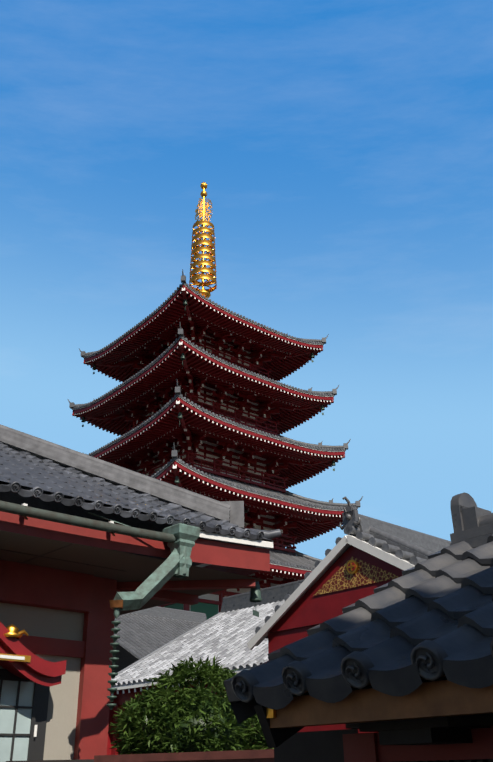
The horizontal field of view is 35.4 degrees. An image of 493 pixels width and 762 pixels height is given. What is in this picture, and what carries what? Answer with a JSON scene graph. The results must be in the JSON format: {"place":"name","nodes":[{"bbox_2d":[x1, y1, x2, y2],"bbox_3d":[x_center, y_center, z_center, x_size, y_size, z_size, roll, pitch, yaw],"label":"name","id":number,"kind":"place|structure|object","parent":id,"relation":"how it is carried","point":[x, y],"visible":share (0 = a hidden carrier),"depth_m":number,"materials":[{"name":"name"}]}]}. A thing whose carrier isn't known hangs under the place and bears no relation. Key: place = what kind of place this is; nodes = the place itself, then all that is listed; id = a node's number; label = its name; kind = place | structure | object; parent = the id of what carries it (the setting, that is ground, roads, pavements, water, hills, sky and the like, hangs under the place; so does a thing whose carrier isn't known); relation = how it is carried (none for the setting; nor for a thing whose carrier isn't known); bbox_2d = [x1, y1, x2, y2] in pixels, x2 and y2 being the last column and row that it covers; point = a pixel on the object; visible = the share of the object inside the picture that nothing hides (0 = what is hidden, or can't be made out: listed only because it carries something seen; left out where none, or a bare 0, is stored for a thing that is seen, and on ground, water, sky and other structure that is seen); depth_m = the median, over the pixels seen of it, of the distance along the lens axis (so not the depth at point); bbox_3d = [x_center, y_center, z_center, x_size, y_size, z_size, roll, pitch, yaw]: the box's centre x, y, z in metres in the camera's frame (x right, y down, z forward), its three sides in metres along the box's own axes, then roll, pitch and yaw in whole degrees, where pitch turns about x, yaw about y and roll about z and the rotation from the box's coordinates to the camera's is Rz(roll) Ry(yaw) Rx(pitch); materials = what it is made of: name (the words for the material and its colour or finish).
{"place":"outdoors","nodes":[
{"label":"outdoors","id":0,"kind":"place"},
{"bbox_2d":[6,749,273,761],"bbox_3d":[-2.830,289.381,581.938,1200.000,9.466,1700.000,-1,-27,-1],"label":"wall","id":1,"kind":"structure","parent":0,"point":[264,755],"depth_m":6.28,"materials":[{"name":"brown wood"}]},
{"bbox_2d":[112,606,206,672],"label":"roof","id":2,"kind":"structure","parent":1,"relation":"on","point":[142,633],"depth_m":39.82,"materials":[{"name":"tile"}]},
{"bbox_2d":[107,654,273,754],"bbox_3d":[-0.516,4.276,7.822,1.848,2.838,1.869,-1,-27,-1],"label":"bush","id":3,"kind":"object","parent":1,"relation":"on","point":[138,715],"depth_m":7.71,"materials":[{"name":"green plant"}]},
{"bbox_2d":[72,284,356,619],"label":"pagoda","id":4,"kind":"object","parent":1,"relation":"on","point":[204,442],"visible":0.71,"depth_m":58.51,"materials":[{"name":"red wood"}]},
{"bbox_2d":[189,182,216,298],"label":"pagoda finial","id":5,"kind":"object","parent":4,"relation":"on","point":[195,250],"visible":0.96,"depth_m":69.25,"materials":[{"name":"gold metal"}]},
{"bbox_2d":[195,197,212,226],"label":"finial ornament","id":6,"kind":"object","parent":5,"relation":"attached to","point":[198,212],"visible":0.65,"depth_m":72.00,"materials":[{"name":"gold metal"}]},
{"bbox_2d":[68,269,362,570],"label":"pagoda roofs","id":7,"kind":"structure","parent":4,"relation":"on","point":[296,559],"depth_m":56.59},
{"bbox_2d":[0,424,281,761],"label":"hall","id":8,"kind":"structure","parent":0,"point":[92,548],"depth_m":9.83,"materials":[{"name":"tile"},{"name":"painted wood"},{"name":"frosted glass"}]},
{"bbox_2d":[107,579,304,754],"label":"roof","id":9,"kind":"structure","parent":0,"point":[227,633],"depth_m":28.08,"materials":[{"name":"tile"}]},
{"bbox_2d":[0,0,492,559],"label":"sky","id":10,"kind":"structure","parent":0,"point":[342,150],"materials":[{"name":"blue"}]},
{"bbox_2d":[247,496,450,732],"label":"gabled building","id":11,"kind":"structure","parent":0,"point":[365,556],"depth_m":14.65,"materials":[{"name":"wood"}]},
{"bbox_2d":[223,492,492,761],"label":"roof","id":12,"kind":"structure","parent":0,"point":[402,666],"depth_m":2.47,"materials":[{"name":"tile"}]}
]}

